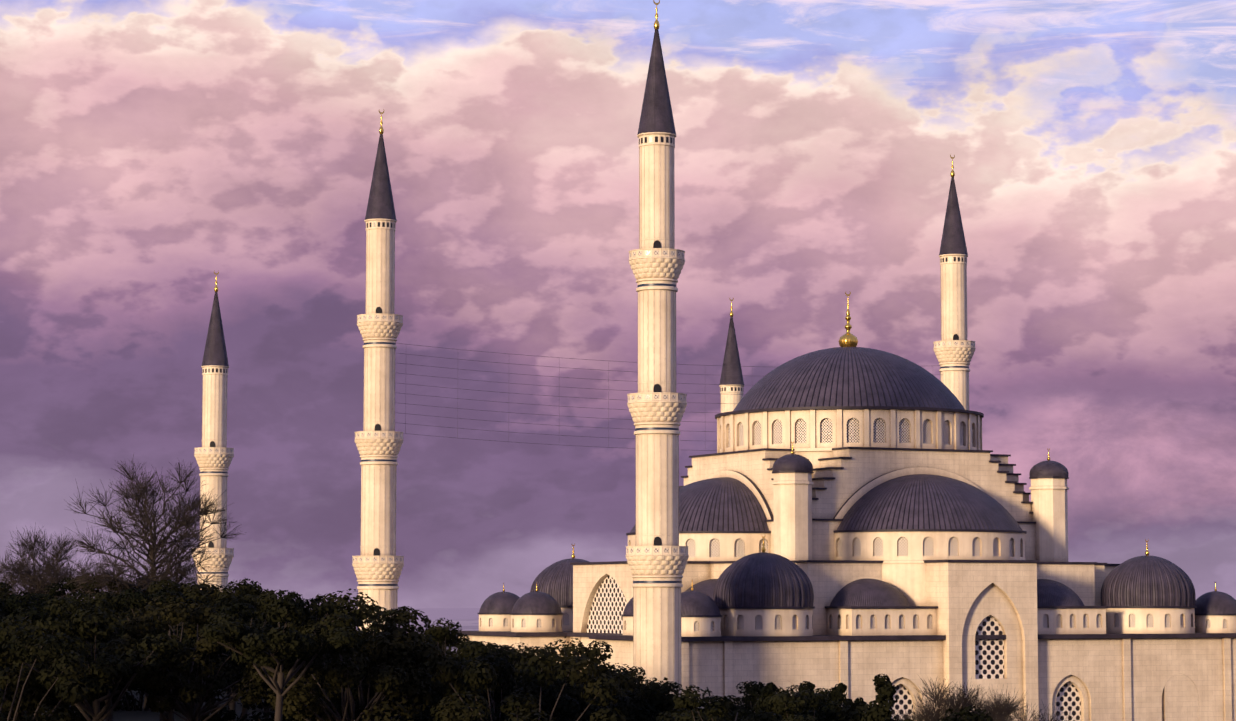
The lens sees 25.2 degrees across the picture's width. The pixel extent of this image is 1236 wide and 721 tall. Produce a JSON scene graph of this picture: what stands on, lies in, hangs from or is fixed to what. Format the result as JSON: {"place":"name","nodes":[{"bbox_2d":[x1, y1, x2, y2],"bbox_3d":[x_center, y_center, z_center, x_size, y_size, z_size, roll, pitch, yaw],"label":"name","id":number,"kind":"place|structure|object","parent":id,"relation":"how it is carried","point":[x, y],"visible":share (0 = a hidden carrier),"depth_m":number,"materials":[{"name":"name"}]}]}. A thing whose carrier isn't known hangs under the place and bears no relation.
{"place":"outdoors","nodes":[
{"label":"outdoors","id":0,"kind":"place"},
{"bbox_2d":[25,608,479,720],"bbox_3d":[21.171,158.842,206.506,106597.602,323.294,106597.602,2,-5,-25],"label":"ground","id":1,"kind":"structure","parent":0,"point":[467,619],"depth_m":8490.39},
{"bbox_2d":[0,582,11,593],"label":"pine tree","id":2,"kind":"object","parent":1,"relation":"on","point":[3,585],"visible":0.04,"depth_m":228.71,"materials":[{"name":"green plant"}]},
{"bbox_2d":[0,587,38,674],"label":"broad tree","id":3,"kind":"object","parent":1,"relation":"on","point":[2,597],"visible":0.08,"depth_m":218.44,"materials":[{"name":"green plant"}]},
{"bbox_2d":[0,653,73,720],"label":"broad tree","id":4,"kind":"object","parent":1,"relation":"on","point":[48,709],"depth_m":192.06,"materials":[{"name":"green plant"}]},
{"bbox_2d":[3,576,79,608],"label":"pine tree","id":5,"kind":"object","parent":1,"relation":"on","point":[52,593],"visible":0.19,"depth_m":257.49,"materials":[{"name":"green plant"}]},
{"bbox_2d":[0,625,89,720],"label":"broad tree","id":6,"kind":"object","parent":1,"relation":"on","point":[33,649],"visible":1,"depth_m":150.13,"materials":[{"name":"green plant"}]},
{"bbox_2d":[0,522,100,600],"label":"bare tree","id":7,"kind":"object","parent":1,"relation":"on","point":[35,582],"visible":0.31,"depth_m":264.55,"materials":[{"name":"brown plant"}]},
{"bbox_2d":[0,619,101,720],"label":"broad tree","id":8,"kind":"object","parent":1,"relation":"on","point":[36,699],"visible":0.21,"depth_m":159.60,"materials":[{"name":"green plant"}]},
{"bbox_2d":[0,625,124,720],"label":"pine tree","id":9,"kind":"object","parent":1,"relation":"on","point":[103,694],"visible":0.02,"depth_m":167.67,"materials":[{"name":"green plant"}]},
{"bbox_2d":[4,591,126,716],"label":"pine tree","id":10,"kind":"object","parent":1,"relation":"on","point":[12,604],"visible":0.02,"depth_m":204.28,"materials":[{"name":"green plant"}]},
{"bbox_2d":[44,573,145,613],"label":"pine tree","id":11,"kind":"object","parent":1,"relation":"on","point":[80,590],"visible":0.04,"depth_m":245.67,"materials":[{"name":"green plant"}]},
{"bbox_2d":[0,606,195,720],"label":"broad tree","id":12,"kind":"object","parent":1,"relation":"on","point":[102,675],"visible":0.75,"depth_m":156.40,"materials":[{"name":"green plant"}]},
{"bbox_2d":[43,591,162,720],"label":"pine tree","id":13,"kind":"object","parent":1,"relation":"on","point":[104,602],"visible":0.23,"depth_m":186.90,"materials":[{"name":"green plant"}]},
{"bbox_2d":[63,592,143,697],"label":"pine tree","id":14,"kind":"object","parent":1,"relation":"on","point":[84,598],"visible":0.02,"depth_m":218.57,"materials":[{"name":"green plant"}]},
{"bbox_2d":[82,577,156,618],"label":"pine tree","id":15,"kind":"object","parent":1,"relation":"on","point":[109,584],"visible":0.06,"depth_m":236.87,"materials":[{"name":"green plant"}]},
{"bbox_2d":[63,455,246,707],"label":"bare tree","id":16,"kind":"object","parent":1,"relation":"on","point":[148,517],"visible":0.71,"depth_m":236.88,"materials":[{"name":"brown plant"}]},
{"bbox_2d":[69,579,255,720],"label":"pine tree","id":17,"kind":"object","parent":1,"relation":"on","point":[154,588],"visible":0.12,"depth_m":181.60,"materials":[{"name":"green plant"}]},
{"bbox_2d":[97,588,256,720],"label":"pine tree","id":18,"kind":"object","parent":1,"relation":"on","point":[168,715],"visible":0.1,"depth_m":170.30,"materials":[{"name":"green plant"}]},
{"bbox_2d":[161,600,209,720],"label":"broad tree","id":19,"kind":"object","parent":1,"relation":"on","point":[193,687],"depth_m":212.79,"materials":[{"name":"green plant"}]},
{"bbox_2d":[101,593,285,720],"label":"broad tree","id":20,"kind":"object","parent":1,"relation":"on","point":[177,613],"visible":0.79,"depth_m":160.08,"materials":[{"name":"green plant"}]},
{"bbox_2d":[192,271,233,591],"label":"minaret","id":21,"kind":"object","parent":1,"relation":"on","point":[214,455],"visible":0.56,"depth_m":517.16,"materials":[{"name":"stone"}]},
{"bbox_2d":[201,584,228,707],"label":"pine tree","id":22,"kind":"object","parent":1,"relation":"on","point":[209,704],"visible":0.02,"depth_m":248.86,"materials":[{"name":"green plant"}]},
{"bbox_2d":[153,578,305,710],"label":"pine tree","id":23,"kind":"object","parent":1,"relation":"on","point":[245,588],"visible":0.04,"depth_m":223.59,"materials":[{"name":"green plant"}]},
{"bbox_2d":[167,593,297,720],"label":"pine tree","id":24,"kind":"object","parent":1,"relation":"on","point":[259,622],"visible":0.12,"depth_m":200.62,"materials":[{"name":"green plant"}]},
{"bbox_2d":[190,583,274,698],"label":"broad tree","id":25,"kind":"object","parent":1,"relation":"on","point":[215,590],"visible":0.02,"depth_m":229.63,"materials":[{"name":"green plant"}]},
{"bbox_2d":[225,583,256,594],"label":"broad tree","id":26,"kind":"object","parent":1,"relation":"on","point":[235,586],"depth_m":291.12,"materials":[{"name":"green plant"}]},
{"bbox_2d":[209,594,289,720],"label":"pine tree","id":27,"kind":"object","parent":1,"relation":"on","point":[234,600],"visible":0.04,"depth_m":187.65,"materials":[{"name":"green plant"}]},
{"bbox_2d":[205,625,327,718],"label":"pine tree","id":28,"kind":"object","parent":1,"relation":"on","point":[240,669],"visible":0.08,"depth_m":178.87,"materials":[{"name":"green plant"}]},
{"bbox_2d":[199,589,381,720],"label":"pine tree","id":29,"kind":"object","parent":1,"relation":"on","point":[275,649],"visible":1,"depth_m":152.02,"materials":[{"name":"green plant"}]},
{"bbox_2d":[201,635,466,720],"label":"broad tree","id":30,"kind":"object","parent":1,"relation":"on","point":[229,715],"visible":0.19,"depth_m":166.01,"materials":[{"name":"green plant"}]},
{"bbox_2d":[265,588,444,720],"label":"broad tree","id":31,"kind":"object","parent":1,"relation":"on","point":[389,660],"visible":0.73,"depth_m":159.39,"materials":[{"name":"green plant"}]},
{"bbox_2d":[294,606,456,705],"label":"pine tree","id":32,"kind":"object","parent":1,"relation":"on","point":[387,613],"visible":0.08,"depth_m":169.86,"materials":[{"name":"green plant"}]},
{"bbox_2d":[352,109,403,630],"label":"minaret","id":33,"kind":"object","parent":1,"relation":"on","point":[378,564],"visible":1,"depth_m":440.51,"materials":[{"name":"stone"}]},
{"bbox_2d":[395,343,942,450],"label":"mahya wires","id":34,"kind":"object","parent":33,"relation":"attached to","point":[547,395],"visible":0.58,"depth_m":454.60,"materials":[{"name":"grey metal"}]},
{"bbox_2d":[362,626,455,655],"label":"broad tree","id":35,"kind":"object","parent":1,"relation":"on","point":[450,649],"depth_m":219.81,"materials":[{"name":"green plant"}]},
{"bbox_2d":[427,632,469,649],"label":"pine tree","id":36,"kind":"object","parent":1,"relation":"on","point":[462,640],"depth_m":276.92,"materials":[{"name":"green plant"}]},
{"bbox_2d":[411,618,552,678],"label":"pine tree","id":37,"kind":"object","parent":1,"relation":"on","point":[441,634],"visible":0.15,"depth_m":197.93,"materials":[{"name":"green plant"}]},
{"bbox_2d":[463,641,502,656],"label":"pine tree","id":38,"kind":"object","parent":1,"relation":"on","point":[472,642],"visible":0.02,"depth_m":257.36,"materials":[{"name":"green plant"}]},
{"bbox_2d":[418,641,557,719],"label":"pine tree","id":39,"kind":"object","parent":1,"relation":"on","point":[476,649],"visible":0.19,"depth_m":182.76,"materials":[{"name":"green plant"}]},
{"bbox_2d":[430,651,579,720],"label":"broad tree","id":40,"kind":"object","parent":1,"relation":"on","point":[563,705],"visible":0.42,"depth_m":173.15,"materials":[{"name":"green plant"}]},
{"bbox_2d":[500,642,530,651],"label":"broad tree","id":41,"kind":"object","parent":1,"relation":"on","point":[522,644],"visible":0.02,"depth_m":305.69,"materials":[{"name":"green plant"}]},
{"bbox_2d":[427,644,625,720],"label":"broad tree","id":42,"kind":"object","parent":1,"relation":"on","point":[453,699],"visible":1,"depth_m":158.35,"materials":[{"name":"green plant"}]},
{"bbox_2d":[491,646,561,717],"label":"broad tree","id":43,"kind":"object","parent":1,"relation":"on","point":[514,667],"visible":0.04,"depth_m":206.77,"materials":[{"name":"green plant"}]},
{"bbox_2d":[491,664,614,720],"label":"broad tree","id":44,"kind":"object","parent":1,"relation":"on","point":[574,691],"visible":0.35,"depth_m":178.33,"materials":[{"name":"green plant"}]},
{"bbox_2d":[514,636,638,717],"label":"broad tree","id":45,"kind":"object","parent":1,"relation":"on","point":[589,655],"visible":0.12,"depth_m":199.75,"materials":[{"name":"green plant"}]},
{"bbox_2d":[591,668,644,717],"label":"broad tree","id":46,"kind":"object","parent":1,"relation":"on","point":[607,676],"visible":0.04,"depth_m":217.80,"materials":[{"name":"green plant"}]},
{"bbox_2d":[581,661,670,720],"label":"pine tree","id":47,"kind":"object","parent":1,"relation":"on","point":[610,667],"depth_m":227.93,"materials":[{"name":"green plant"}]},
{"bbox_2d":[608,663,666,694],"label":"broad tree","id":48,"kind":"object","parent":1,"relation":"on","point":[636,674],"visible":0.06,"depth_m":266.18,"materials":[{"name":"green plant"}]},
{"bbox_2d":[602,666,681,693],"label":"pine tree","id":49,"kind":"object","parent":1,"relation":"on","point":[676,684],"visible":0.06,"depth_m":245.85,"materials":[{"name":"green plant"}]},
{"bbox_2d":[608,677,677,720],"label":"broad tree","id":50,"kind":"object","parent":1,"relation":"on","point":[646,702],"visible":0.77,"depth_m":188.30,"materials":[{"name":"green plant"}]},
{"bbox_2d":[626,0,688,694],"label":"minaret","id":51,"kind":"object","parent":1,"relation":"on","point":[657,556],"visible":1,"depth_m":357.91,"materials":[{"name":"stone"}]},
{"bbox_2d":[719,298,743,412],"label":"minaret","id":52,"kind":"object","parent":1,"relation":"on","point":[731,387],"visible":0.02,"depth_m":564.96,"materials":[{"name":"stone"}]},
{"bbox_2d":[655,685,817,720],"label":"pine tree","id":53,"kind":"object","parent":1,"relation":"on","point":[681,701],"visible":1,"depth_m":158.37,"materials":[{"name":"green plant"}]},
{"bbox_2d":[723,695,759,709],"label":"pine tree","id":54,"kind":"object","parent":1,"relation":"on","point":[739,700],"visible":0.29,"depth_m":313.39,"materials":[{"name":"green plant"}]},
{"bbox_2d":[708,680,804,718],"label":"pine tree","id":55,"kind":"object","parent":1,"relation":"on","point":[753,691],"visible":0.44,"depth_m":299.44,"materials":[{"name":"green plant"}]},
{"bbox_2d":[753,682,775,717],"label":"conifer tree","id":56,"kind":"object","parent":1,"relation":"on","point":[769,687],"visible":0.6,"depth_m":241.96,"materials":[{"name":"green plant"}]},
{"bbox_2d":[756,700,852,720],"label":"pine tree","id":57,"kind":"object","parent":1,"relation":"on","point":[826,712],"visible":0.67,"depth_m":177.82,"materials":[{"name":"green plant"}]},
{"bbox_2d":[799,681,813,712],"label":"conifer tree","id":58,"kind":"object","parent":1,"relation":"on","point":[805,687],"visible":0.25,"depth_m":215.27,"materials":[{"name":"green plant"}]},
{"bbox_2d":[759,687,858,720],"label":"pine tree","id":59,"kind":"object","parent":1,"relation":"on","point":[826,694],"visible":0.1,"depth_m":251.11,"materials":[{"name":"green plant"}]},
{"bbox_2d":[756,689,870,720],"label":"pine tree","id":60,"kind":"object","parent":1,"relation":"on","point":[799,703],"visible":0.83,"depth_m":170.82,"materials":[{"name":"green plant"}]},
{"bbox_2d":[826,683,852,720],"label":"conifer tree","id":61,"kind":"object","parent":1,"relation":"on","point":[838,691],"visible":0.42,"depth_m":195.08,"materials":[{"name":"green plant"}]},
{"bbox_2d":[459,292,1235,720],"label":"mosque","id":62,"kind":"structure","parent":1,"relation":"on","point":[853,518],"depth_m":398.20,"materials":[{"name":"stone"}]},
{"bbox_2d":[841,698,859,719],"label":"conifer tree","id":63,"kind":"object","parent":1,"relation":"on","point":[850,702],"visible":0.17,"depth_m":219.97,"materials":[{"name":"green plant"}]},
{"bbox_2d":[853,697,866,713],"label":"conifer tree","id":64,"kind":"object","parent":1,"relation":"on","point":[860,700],"visible":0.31,"depth_m":273.06,"materials":[{"name":"green plant"}]},
{"bbox_2d":[860,674,899,720],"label":"conifer tree","id":65,"kind":"object","parent":1,"relation":"on","point":[885,689],"visible":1,"depth_m":161.16,"materials":[{"name":"green plant"}]},
{"bbox_2d":[892,675,997,720],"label":"bare tree","id":66,"kind":"object","parent":1,"relation":"on","point":[948,702],"visible":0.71,"depth_m":212.51,"materials":[{"name":"brown plant"}]},
{"bbox_2d":[933,154,975,409],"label":"minaret","id":67,"kind":"object","parent":1,"relation":"on","point":[954,348],"visible":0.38,"depth_m":488.04,"materials":[{"name":"stone"}]},
{"bbox_2d":[937,704,992,720],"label":"bush","id":68,"kind":"object","parent":1,"relation":"on","point":[968,716],"visible":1,"depth_m":175.76,"materials":[{"name":"green plant"}]},
{"bbox_2d":[945,685,1027,720],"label":"bare tree","id":69,"kind":"object","parent":1,"relation":"on","point":[1000,711],"visible":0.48,"depth_m":226.39,"materials":[{"name":"brown plant"}]},
{"bbox_2d":[985,700,1074,720],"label":"bare tree","id":70,"kind":"object","parent":1,"relation":"on","point":[1025,717],"visible":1,"depth_m":197.82,"materials":[{"name":"brown plant"}]},
{"bbox_2d":[0,0,1235,608],"label":"sky","id":71,"kind":"structure","parent":0,"point":[149,149],"materials":[{"name":"purple"}]}
]}

